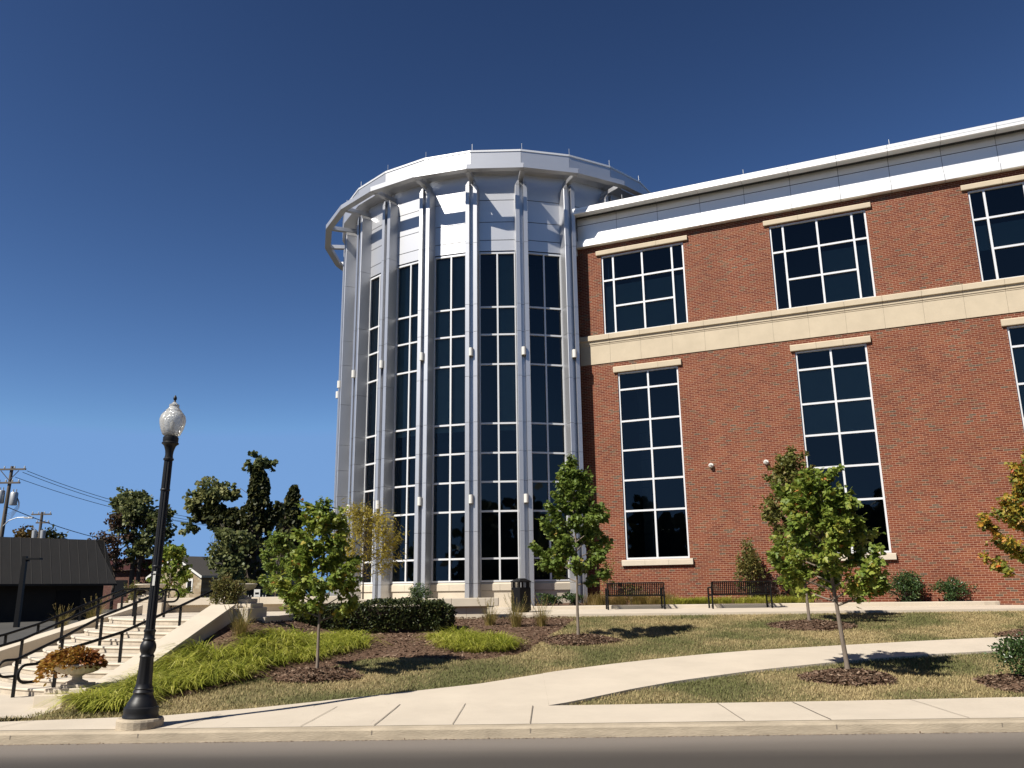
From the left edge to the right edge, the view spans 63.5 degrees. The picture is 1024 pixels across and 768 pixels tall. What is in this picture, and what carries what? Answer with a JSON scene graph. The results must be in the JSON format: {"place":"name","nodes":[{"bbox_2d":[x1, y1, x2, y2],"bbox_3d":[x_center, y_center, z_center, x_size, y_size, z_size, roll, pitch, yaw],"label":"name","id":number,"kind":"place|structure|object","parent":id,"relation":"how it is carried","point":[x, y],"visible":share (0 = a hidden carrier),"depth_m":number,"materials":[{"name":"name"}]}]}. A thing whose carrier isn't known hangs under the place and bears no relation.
{"place":"outdoors","nodes":[
{"label":"outdoors","id":0,"kind":"place"},
{"bbox_2d":[0,693,61,730],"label":"forecourt","id":1,"kind":"structure","parent":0,"point":[17,706],"depth_m":12.29,"materials":[{"name":"concrete"}]},
{"bbox_2d":[0,597,266,707],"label":"staircase","id":2,"kind":"structure","parent":1,"relation":"on","point":[207,622],"depth_m":16.08,"materials":[{"name":"concrete"}]},
{"bbox_2d":[0,588,148,643],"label":"handrail","id":3,"kind":"object","parent":2,"relation":"on","point":[5,635],"visible":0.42,"depth_m":18.80,"materials":[{"name":"black metal"}]},
{"bbox_2d":[54,663,101,687],"bbox_3d":[-6.703,4.484,12.756,0.714,0.345,0.714,-1,-14,0],"label":"urn planter","id":4,"kind":"object","parent":2,"relation":"on","point":[77,681],"visible":0.7,"depth_m":12.57,"materials":[{"name":"stone"}]},
{"bbox_2d":[33,645,108,686],"bbox_3d":[-6.796,4.327,12.793,1.007,0.567,0.846,4,-15,-19],"label":"coleus plant","id":5,"kind":"object","parent":4,"relation":"in","point":[72,655],"visible":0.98,"depth_m":12.60,"materials":[{"name":"orange plant"}]},
{"bbox_2d":[0,587,163,663],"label":"handrail","id":6,"kind":"object","parent":2,"relation":"on","point":[62,623],"visible":0.66,"depth_m":17.25,"materials":[{"name":"black metal"}]},
{"bbox_2d":[0,589,179,697],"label":"handrail","id":7,"kind":"object","parent":2,"relation":"on","point":[61,638],"visible":0.94,"depth_m":15.29,"materials":[{"name":"black metal"}]},
{"bbox_2d":[16,587,262,687],"bbox_3d":[-6.714,4.649,15.485,0.473,1.635,6.025,-5,-15,18],"label":"handrail","id":8,"kind":"object","parent":2,"relation":"on","point":[120,633],"visible":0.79,"depth_m":14.60,"materials":[{"name":"black metal"}]},
{"bbox_2d":[135,584,165,596],"bbox_3d":[-10.048,5.722,22.928,0.821,0.345,0.821,-1,-14,0],"label":"urn planter","id":9,"kind":"object","parent":2,"relation":"on","point":[146,594],"visible":0.47,"depth_m":22.67,"materials":[{"name":"stone"}]},
{"bbox_2d":[124,580,145,602],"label":"trailing plant","id":10,"kind":"object","parent":9,"relation":"hanging from","point":[131,595],"visible":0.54,"depth_m":22.64,"materials":[{"name":"green plant"}]},
{"bbox_2d":[231,583,256,598],"bbox_3d":[-5.893,4.491,17.914,0.714,0.321,0.714,-1,-14,0],"label":"urn planter","id":11,"kind":"object","parent":2,"relation":"on","point":[249,586],"visible":0.45,"depth_m":17.76,"materials":[{"name":"stone"}]},
{"bbox_2d":[204,572,245,606],"bbox_3d":[-6.062,4.391,17.547,0.902,0.775,0.691,-1,-14,0],"label":"trailing plant","id":12,"kind":"object","parent":11,"relation":"hanging from","point":[221,586],"visible":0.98,"depth_m":17.44,"materials":[{"name":"green plant"}]},
{"bbox_2d":[235,578,258,582],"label":"urn grass","id":13,"kind":"structure","parent":11,"relation":"in","point":[253,581],"depth_m":17.97,"materials":[{"name":"green plant"}]},
{"bbox_2d":[0,609,115,644],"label":"lot ground","id":14,"kind":"structure","parent":0,"point":[5,627],"depth_m":35.38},
{"bbox_2d":[0,466,33,536],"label":"utility pole","id":15,"kind":"object","parent":14,"relation":"on","point":[13,499],"visible":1,"depth_m":59.70,"materials":[{"name":"grey"}]},
{"bbox_2d":[8,507,152,546],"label":"power line","id":16,"kind":"object","parent":15,"relation":"attached to","point":[76,532],"visible":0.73,"depth_m":65.82,"materials":[{"name":"black rubber"}]},
{"bbox_2d":[15,477,239,528],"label":"power line","id":17,"kind":"object","parent":15,"relation":"attached to","point":[109,506],"visible":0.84,"depth_m":64.94,"materials":[{"name":"black rubber"}]},
{"bbox_2d":[28,471,229,521],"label":"power line","id":18,"kind":"object","parent":15,"relation":"attached to","point":[117,501],"visible":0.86,"depth_m":64.81,"materials":[{"name":"black rubber"}]},
{"bbox_2d":[23,472,241,525],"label":"power line","id":19,"kind":"object","parent":15,"relation":"attached to","point":[121,505],"visible":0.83,"depth_m":65.33,"materials":[{"name":"black rubber"}]},
{"bbox_2d":[13,556,42,626],"bbox_3d":[-21.622,9.407,36.898,0.820,3.380,0.280,0,-14,-2],"label":"parking light","id":20,"kind":"object","parent":14,"relation":"on","point":[19,600],"visible":0.88,"depth_m":36.88,"materials":[{"name":"black metal"}]},
{"bbox_2d":[12,524,48,537],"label":"round tree","id":21,"kind":"object","parent":14,"relation":"on","point":[22,532],"visible":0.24,"depth_m":83.28,"materials":[{"name":"green plant"}]},
{"bbox_2d":[31,512,51,537],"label":"utility pole","id":22,"kind":"object","parent":14,"relation":"on","point":[41,533],"visible":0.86,"depth_m":74.03,"materials":[{"name":"grey metal"}]},
{"bbox_2d":[42,524,68,538],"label":"round tree","id":23,"kind":"object","parent":14,"relation":"on","point":[54,535],"visible":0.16,"depth_m":83.64,"materials":[{"name":"green plant"}]},
{"bbox_2d":[0,537,116,621],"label":"grey roof building","id":24,"kind":"structure","parent":14,"relation":"on","point":[70,572],"depth_m":46.14,"materials":[{"name":"black"}]},
{"bbox_2d":[54,591,80,610],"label":"window","id":25,"kind":"structure","parent":24,"relation":"in","point":[63,598],"depth_m":46.69,"materials":[{"name":"black"}]},
{"bbox_2d":[87,510,135,609],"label":"rusty tree","id":26,"kind":"object","parent":14,"relation":"on","point":[114,554],"visible":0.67,"depth_m":77.62,"materials":[{"name":"green plant"}]},
{"bbox_2d":[108,486,177,601],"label":"broad tree","id":27,"kind":"object","parent":14,"relation":"on","point":[143,499],"visible":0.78,"depth_m":78.56,"materials":[{"name":"green plant"}]},
{"bbox_2d":[146,556,295,597],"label":"stone cottage","id":28,"kind":"structure","parent":14,"relation":"on","point":[199,583],"depth_m":71.08,"materials":[{"name":"beige stone"}]},
{"bbox_2d":[186,579,192,590],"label":"window","id":29,"kind":"structure","parent":28,"relation":"in","point":[190,583],"depth_m":70.93,"materials":[{"name":"grey plastic"}]},
{"bbox_2d":[204,523,258,593],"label":"shade tree","id":30,"kind":"object","parent":14,"relation":"on","point":[227,555],"visible":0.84,"depth_m":69.22,"materials":[{"name":"green plant"}]},
{"bbox_2d":[178,450,285,596],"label":"ivy tree","id":31,"kind":"object","parent":14,"relation":"on","point":[257,519],"visible":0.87,"depth_m":74.03,"materials":[{"name":"green plant"}]},
{"bbox_2d":[254,589,259,596],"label":"notice sign","id":32,"kind":"object","parent":14,"relation":"on","point":[256,592],"visible":0.41,"depth_m":43.64,"materials":[{"name":"grey"}]},
{"bbox_2d":[267,484,316,595],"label":"ivy cone tree","id":33,"kind":"object","parent":14,"relation":"on","point":[288,521],"visible":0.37,"depth_m":82.59,"materials":[{"name":"green plant"}]},
{"bbox_2d":[325,117,1023,606],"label":"brick building","id":34,"kind":"structure","parent":14,"relation":"on","point":[859,315],"depth_m":31.22,"materials":[{"name":"brick"}]},
{"bbox_2d":[375,500,379,508],"bbox_3d":[-5.176,4.696,32.126,0.176,0.315,0.279,-12,-18,38],"label":"wall lamp","id":35,"kind":"object","parent":34,"relation":"attached to","point":[377,504],"visible":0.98,"depth_m":32.02,"materials":[{"name":"grey plastic"}]},
{"bbox_2d":[379,360,383,368],"bbox_3d":[-5.245,-0.787,33.489,0.176,0.315,0.279,-12,-18,38],"label":"wall lamp","id":36,"kind":"object","parent":34,"relation":"attached to","point":[381,363],"visible":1,"depth_m":33.39,"materials":[{"name":"grey plastic"}]},
{"bbox_2d":[417,497,421,505],"bbox_3d":[-3.447,4.419,31.101,0.176,0.315,0.279,-7,-15,23],"label":"wall lamp","id":37,"kind":"object","parent":34,"relation":"attached to","point":[419,501],"visible":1,"depth_m":31.00,"materials":[{"name":"grey plastic"}]},
{"bbox_2d":[420,352,423,360],"bbox_3d":[-3.517,-1.064,32.464,0.176,0.315,0.279,-7,-15,23],"label":"wall lamp","id":38,"kind":"object","parent":34,"relation":"attached to","point":[421,356],"visible":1,"depth_m":32.36,"materials":[{"name":"grey plastic"}]},
{"bbox_2d":[469,347,472,355],"bbox_3d":[-1.573,-1.226,31.909,0.176,0.315,0.279,-3,-14,9],"label":"wall lamp","id":39,"kind":"object","parent":34,"relation":"attached to","point":[470,351],"visible":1,"depth_m":31.79,"materials":[{"name":"grey plastic"}]},
{"bbox_2d":[469,495,472,502],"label":"wall lamp","id":40,"kind":"object","parent":34,"relation":"attached to","point":[470,498],"visible":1,"depth_m":30.42,"materials":[{"name":"grey plastic"}]},
{"bbox_2d":[522,346,525,354],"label":"wall lamp","id":41,"kind":"object","parent":34,"relation":"attached to","point":[523,350],"visible":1,"depth_m":31.74,"materials":[{"name":"grey plastic"}]},
{"bbox_2d":[524,494,528,502],"bbox_3d":[0.524,4.218,30.498,0.176,0.315,0.279,1,-14,-6],"label":"wall lamp","id":42,"kind":"object","parent":34,"relation":"attached to","point":[526,498],"visible":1,"depth_m":30.39,"materials":[{"name":"grey plastic"}]},
{"bbox_2d":[572,349,576,357],"bbox_3d":[2.427,-1.174,32.325,0.176,0.315,0.279,5,-15,-20],"label":"wall lamp","id":43,"kind":"object","parent":34,"relation":"attached to","point":[574,353],"visible":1,"depth_m":32.23,"materials":[{"name":"grey plastic"}]},
{"bbox_2d":[601,242,687,333],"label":"window","id":44,"kind":"structure","parent":34,"relation":"in","point":[660,299],"depth_m":32.86,"materials":[{"name":"black"}]},
{"bbox_2d":[618,366,689,559],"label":"window","id":45,"kind":"structure","parent":34,"relation":"in","point":[666,443],"depth_m":33.15,"materials":[{"name":"white"}]},
{"bbox_2d":[769,210,875,309],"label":"window","id":46,"kind":"structure","parent":34,"relation":"in","point":[827,259],"depth_m":31.09,"materials":[{"name":"white"}]},
{"bbox_2d":[795,344,891,552],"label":"window","id":47,"kind":"structure","parent":34,"relation":"in","point":[836,396],"depth_m":29.40,"materials":[{"name":"white"}]},
{"bbox_2d":[968,182,1023,281],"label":"window","id":48,"kind":"structure","parent":34,"relation":"in","point":[997,213],"depth_m":29.02,"materials":[{"name":"black"}]},
{"bbox_2d":[1007,325,1023,429],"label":"window","id":49,"kind":"structure","parent":34,"relation":"in","point":[1015,333],"depth_m":26.87,"materials":[{"name":"black"}]},
{"bbox_2d":[142,607,533,622],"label":"plaza","id":50,"kind":"structure","parent":0,"point":[276,616],"depth_m":19.57,"materials":[{"name":"concrete"}]},
{"bbox_2d":[53,603,76,627],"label":"fountain grass","id":51,"kind":"object","parent":50,"relation":"on","point":[66,622],"depth_m":21.20,"materials":[{"name":"beige plant"}]},
{"bbox_2d":[83,593,108,618],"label":"fountain grass","id":52,"kind":"object","parent":50,"relation":"on","point":[93,614],"depth_m":21.38,"materials":[{"name":"beige plant"}]},
{"bbox_2d":[146,542,193,597],"bbox_3d":[-10.875,6.204,26.307,1.578,2.282,1.479,-12,-18,39],"label":"maple tree","id":53,"kind":"object","parent":50,"relation":"on","point":[176,554],"visible":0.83,"depth_m":26.24,"materials":[{"name":"green plant"}]},
{"bbox_2d":[166,596,352,612],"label":"parapet wall","id":54,"kind":"structure","parent":50,"relation":"on","point":[269,603],"depth_m":22.67,"materials":[{"name":"concrete"}]},
{"bbox_2d":[258,529,296,596],"bbox_3d":[-8.304,6.605,29.303,1.428,2.886,1.593,5,-15,-22],"label":"hornbeam tree","id":55,"kind":"object","parent":50,"relation":"on","point":[278,544],"visible":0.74,"depth_m":29.24,"materials":[{"name":"green plant"}]},
{"bbox_2d":[325,498,409,598],"bbox_3d":[-4.357,5.144,24.750,2.520,3.568,2.780,-1,-14,0],"label":"honey locust","id":56,"kind":"object","parent":50,"relation":"on","point":[355,529],"visible":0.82,"depth_m":24.84,"materials":[{"name":"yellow plant"}]},
{"bbox_2d":[408,580,433,598],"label":"boxwood shrub","id":57,"kind":"object","parent":50,"relation":"on","point":[415,593],"visible":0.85,"depth_m":28.04,"materials":[{"name":"green plant"}]},
{"bbox_2d":[357,598,498,618],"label":"seat wall","id":58,"kind":"structure","parent":50,"relation":"on","point":[467,607],"depth_m":22.96,"materials":[{"name":"concrete"}]},
{"bbox_2d":[0,732,1023,767],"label":"road","id":59,"kind":"structure","parent":0,"point":[964,750],"depth_m":9.11,"materials":[{"name":"grey asphalt"}]},
{"bbox_2d":[16,731,979,744],"bbox_3d":[0.068,4.274,9.989,18.001,0.027,0.097,-1,-14,0],"label":"gutter debris","id":60,"kind":"object","parent":59,"relation":"on","point":[517,738],"visible":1,"depth_m":9.99,"materials":[{"name":"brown wood"}]},
{"bbox_2d":[0,718,1023,744],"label":"kerb","id":61,"kind":"structure","parent":59,"relation":"on","point":[496,731],"depth_m":10.04,"materials":[{"name":"concrete"}]},
{"bbox_2d":[0,674,1023,729],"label":"sidewalk","id":62,"kind":"structure","parent":0,"point":[510,701],"depth_m":11.00,"materials":[{"name":"concrete"}]},
{"bbox_2d":[115,395,185,730],"bbox_3d":[-4.649,2.254,10.861,0.560,4.325,0.554,0,-14,0],"label":"street lamp","id":63,"kind":"object","parent":62,"relation":"on","point":[141,710],"visible":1,"depth_m":10.64,"materials":[{"name":"metal"}]},
{"bbox_2d":[6,700,1002,739],"bbox_3d":[-0.394,4.413,10.887,15.709,0.178,1.743,-1,-14,0],"label":"sidewalk joint","id":64,"kind":"object","parent":62,"relation":"on","point":[531,716],"visible":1,"depth_m":10.70,"materials":[{"name":"brown"}]},
{"bbox_2d":[0,610,1023,730],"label":"lawn","id":65,"kind":"structure","parent":0,"point":[375,685],"depth_m":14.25,"materials":[{"name":"plant"}]},
{"bbox_2d":[34,623,391,713],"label":"golden grass","id":66,"kind":"structure","parent":65,"relation":"on","point":[175,674],"depth_m":14.39,"materials":[{"name":"green plant"}]},
{"bbox_2d":[272,669,360,683],"bbox_3d":[-3.318,4.986,14.162,1.566,0.186,1.132,-1,-14,0],"label":"mulch ring","id":67,"kind":"object","parent":65,"relation":"on","point":[331,681],"visible":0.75,"depth_m":13.84,"materials":[{"name":"brown wood"}]},
{"bbox_2d":[267,496,364,668],"bbox_3d":[-3.443,3.564,14.569,1.731,3.165,1.954,-1,-14,0],"label":"maple tree","id":68,"kind":"object","parent":67,"relation":"on","point":[323,522],"visible":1,"depth_m":14.49,"materials":[{"name":"green plant"}]},
{"bbox_2d":[544,635,619,645],"bbox_3d":[1.521,5.619,18.173,1.793,0.199,1.463,-1,-14,0],"label":"mulch ring","id":69,"kind":"object","parent":65,"relation":"on","point":[581,640],"visible":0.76,"depth_m":17.74,"materials":[{"name":"brown wood"}]},
{"bbox_2d":[527,453,614,634],"bbox_3d":[1.315,3.683,18.736,2.020,4.245,1.910,-1,-14,0],"label":"maple tree","id":70,"kind":"object","parent":69,"relation":"on","point":[571,478],"visible":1,"depth_m":18.63,"materials":[{"name":"green plant"}]},
{"bbox_2d":[154,615,1023,700],"bbox_3d":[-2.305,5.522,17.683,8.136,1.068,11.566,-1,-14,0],"label":"mulch bed","id":71,"kind":"object","parent":65,"relation":"on","point":[295,664],"visible":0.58,"depth_m":16.77,"materials":[{"name":"brown wood"}]},
{"bbox_2d":[224,602,257,635],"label":"fountain grass","id":72,"kind":"object","parent":71,"relation":"on","point":[239,629],"depth_m":16.18,"materials":[{"name":"plant"}]},
{"bbox_2d":[287,595,457,632],"bbox_3d":[-3.410,5.729,20.261,4.162,1.070,1.315,-1,-14,0],"label":"hedge","id":73,"kind":"object","parent":71,"relation":"on","point":[390,615],"visible":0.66,"depth_m":19.84,"materials":[{"name":"green plant"}]},
{"bbox_2d":[414,625,534,652],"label":"golden grass","id":74,"kind":"structure","parent":71,"relation":"on","point":[455,639],"depth_m":17.15,"materials":[{"name":"plant"}]},
{"bbox_2d":[477,597,505,625],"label":"fountain grass","id":75,"kind":"object","parent":71,"relation":"on","point":[488,621],"depth_m":21.01,"materials":[{"name":"beige plant"}]},
{"bbox_2d":[503,589,527,627],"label":"fountain grass","id":76,"kind":"object","parent":71,"relation":"on","point":[516,620],"depth_m":20.62,"materials":[{"name":"beige plant"}]},
{"bbox_2d":[531,595,557,626],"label":"fountain grass","id":77,"kind":"object","parent":71,"relation":"on","point":[541,618],"depth_m":20.73,"materials":[{"name":"beige plant"}]},
{"bbox_2d":[766,621,856,630],"bbox_3d":[7.352,5.889,20.164,2.179,0.216,1.780,-1,-14,0],"label":"mulch ring","id":78,"kind":"object","parent":65,"relation":"on","point":[799,626],"visible":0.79,"depth_m":19.68,"materials":[{"name":"brown wood"}]},
{"bbox_2d":[753,445,845,620],"bbox_3d":[7.175,3.817,20.927,2.182,4.574,2.050,-1,-14,0],"label":"maple tree","id":79,"kind":"object","parent":78,"relation":"on","point":[773,515],"visible":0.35,"depth_m":21.05,"materials":[{"name":"green plant"}]},
{"bbox_2d":[766,464,891,669],"bbox_3d":[5.317,3.114,13.928,1.920,3.552,2.193,-7,-15,24],"label":"maple tree","id":80,"kind":"object","parent":65,"relation":"on","point":[833,519],"visible":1,"depth_m":13.82,"materials":[{"name":"green plant"}]},
{"bbox_2d":[799,671,896,686],"bbox_3d":[5.420,4.743,13.384,1.555,0.190,1.219,-1,-14,0],"label":"mulch ring","id":81,"kind":"object","parent":65,"relation":"on","point":[877,683],"visible":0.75,"depth_m":13.06,"materials":[{"name":"brown wood"}]},
{"bbox_2d":[977,675,1023,692],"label":"mulch ring","id":82,"kind":"object","parent":65,"relation":"on","point":[988,685],"visible":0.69,"depth_m":12.48,"materials":[{"name":"brown wood"}]},
{"bbox_2d":[984,629,1023,678],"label":"round shrub","id":83,"kind":"object","parent":82,"relation":"on","point":[1008,654],"visible":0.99,"depth_m":12.77,"materials":[{"name":"green plant"}]},
{"bbox_2d":[996,631,1023,636],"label":"mulch ring","id":84,"kind":"object","parent":65,"relation":"on","point":[1004,634],"visible":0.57,"depth_m":17.97,"materials":[{"name":"brown wood"}]},
{"bbox_2d":[975,446,1023,577],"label":"maple tree","id":85,"kind":"object","parent":84,"relation":"on","point":[1011,514],"visible":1,"depth_m":18.76,"materials":[{"name":"yellow plant"}]},
{"bbox_2d":[0,0,1023,592],"label":"sky","id":86,"kind":"structure","parent":0,"point":[174,173],"materials":[{"name":"blue"}]},
{"bbox_2d":[622,585,646,600],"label":"sparse shrub","id":87,"kind":"object","parent":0,"point":[633,591],"visible":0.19,"depth_m":28.63,"materials":[{"name":"green plant"}]},
{"bbox_2d":[535,602,842,605],"bbox_3d":[7.441,7.616,28.217,13.464,0.350,4.432,-2,-14,4],"label":"wall bed","id":88,"kind":"object","parent":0,"point":[565,604],"depth_m":27.42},
{"bbox_2d":[536,593,562,605],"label":"shrub","id":89,"kind":"object","parent":88,"relation":"on","point":[552,599],"visible":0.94,"depth_m":27.22,"materials":[{"name":"green plant"}]},
{"bbox_2d":[560,591,583,605],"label":"shrub","id":90,"kind":"object","parent":88,"relation":"on","point":[570,597],"visible":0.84,"depth_m":27.32,"materials":[{"name":"green plant"}]},
{"bbox_2d":[600,556,615,594],"bbox_3d":[3.427,7.011,29.812,0.658,1.817,0.613,-1,-14,0],"label":"vine shrub","id":91,"kind":"object","parent":88,"relation":"on","point":[606,566],"visible":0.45,"depth_m":29.79,"materials":[{"name":"green plant"}]},
{"bbox_2d":[581,590,679,604],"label":"tan grass","id":92,"kind":"structure","parent":88,"relation":"on","point":[617,600],"depth_m":26.91,"materials":[{"name":"plant"}]},
{"bbox_2d":[654,594,814,603],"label":"golden grass","id":93,"kind":"structure","parent":88,"relation":"on","point":[742,600],"depth_m":26.39,"materials":[{"name":"green plant"}]},
{"bbox_2d":[732,531,765,597],"bbox_3d":[8.030,6.211,28.061,1.160,2.411,0.994,-1,-14,0],"label":"columnar shrub","id":94,"kind":"object","parent":88,"relation":"on","point":[749,567],"visible":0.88,"depth_m":27.94,"materials":[{"name":"green plant"}]},
{"bbox_2d":[765,574,802,596],"bbox_3d":[9.050,6.608,27.403,1.305,1.308,1.036,3,-14,-14],"label":"burgundy shrub","id":95,"kind":"object","parent":88,"relation":"on","point":[774,584],"visible":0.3,"depth_m":27.41,"materials":[{"name":"green plant"}]},
{"bbox_2d":[824,585,847,599],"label":"twiggy shrub","id":96,"kind":"object","parent":88,"relation":"on","point":[836,590],"visible":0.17,"depth_m":26.98,"materials":[{"name":"green plant"}]},
{"bbox_2d":[887,569,926,601],"bbox_3d":[12.449,6.429,26.249,1.344,1.060,0.902,-4,-14,12],"label":"holly shrub","id":97,"kind":"object","parent":88,"relation":"on","point":[908,584],"visible":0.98,"depth_m":26.16,"materials":[{"name":"green plant"}]},
{"bbox_2d":[928,575,976,601],"bbox_3d":[13.817,6.386,25.769,1.542,0.830,0.614,-1,-14,0],"label":"holly shrub","id":98,"kind":"object","parent":88,"relation":"on","point":[949,587],"visible":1,"depth_m":25.74,"materials":[{"name":"green plant"}]},
{"bbox_2d":[488,605,1023,617],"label":"paving","id":99,"kind":"structure","parent":0,"point":[703,611],"depth_m":23.74,"materials":[{"name":"concrete"}]},
{"bbox_2d":[510,578,530,612],"bbox_3d":[0.271,6.313,24.706,0.450,0.985,0.450,10,-18,-37],"label":"trash bin","id":100,"kind":"object","parent":99,"relation":"on","point":[521,588],"visible":0.91,"depth_m":24.56,"materials":[{"name":"black metal"}]},
{"bbox_2d":[605,582,665,609],"bbox_3d":[3.824,6.593,25.715,1.792,0.820,0.597,-1,-14,0],"label":"park bench","id":101,"kind":"object","parent":99,"relation":"on","point":[640,587],"visible":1,"depth_m":25.56,"materials":[{"name":"black metal"}]},
{"bbox_2d":[707,581,772,608],"bbox_3d":[7.044,6.519,25.579,1.864,0.820,0.597,-1,-14,0],"label":"park bench","id":102,"kind":"object","parent":99,"relation":"on","point":[759,588],"visible":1,"depth_m":25.43,"materials":[{"name":"black metal"}]},
{"bbox_2d":[531,601,999,609],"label":"planter kerb","id":103,"kind":"structure","parent":99,"relation":"on","point":[937,603],"depth_m":25.74,"materials":[{"name":"concrete"}]},
{"bbox_2d":[543,637,1021,705],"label":"path","id":104,"kind":"structure","parent":0,"point":[571,686],"depth_m":14.73,"materials":[{"name":"concrete"}]},
{"label":"ground","id":105,"kind":"structure","parent":0,"visible":0},
{"bbox_2d":[101,559,162,608],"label":"maroon building","id":106,"kind":"structure","parent":105,"relation":"on","point":[121,578],"depth_m":79.70,"materials":[{"name":"brick"}]},
{"bbox_2d":[114,580,126,595],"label":"window","id":107,"kind":"structure","parent":106,"relation":"in","point":[120,583],"depth_m":79.63,"materials":[{"name":"black glass"}]}
]}

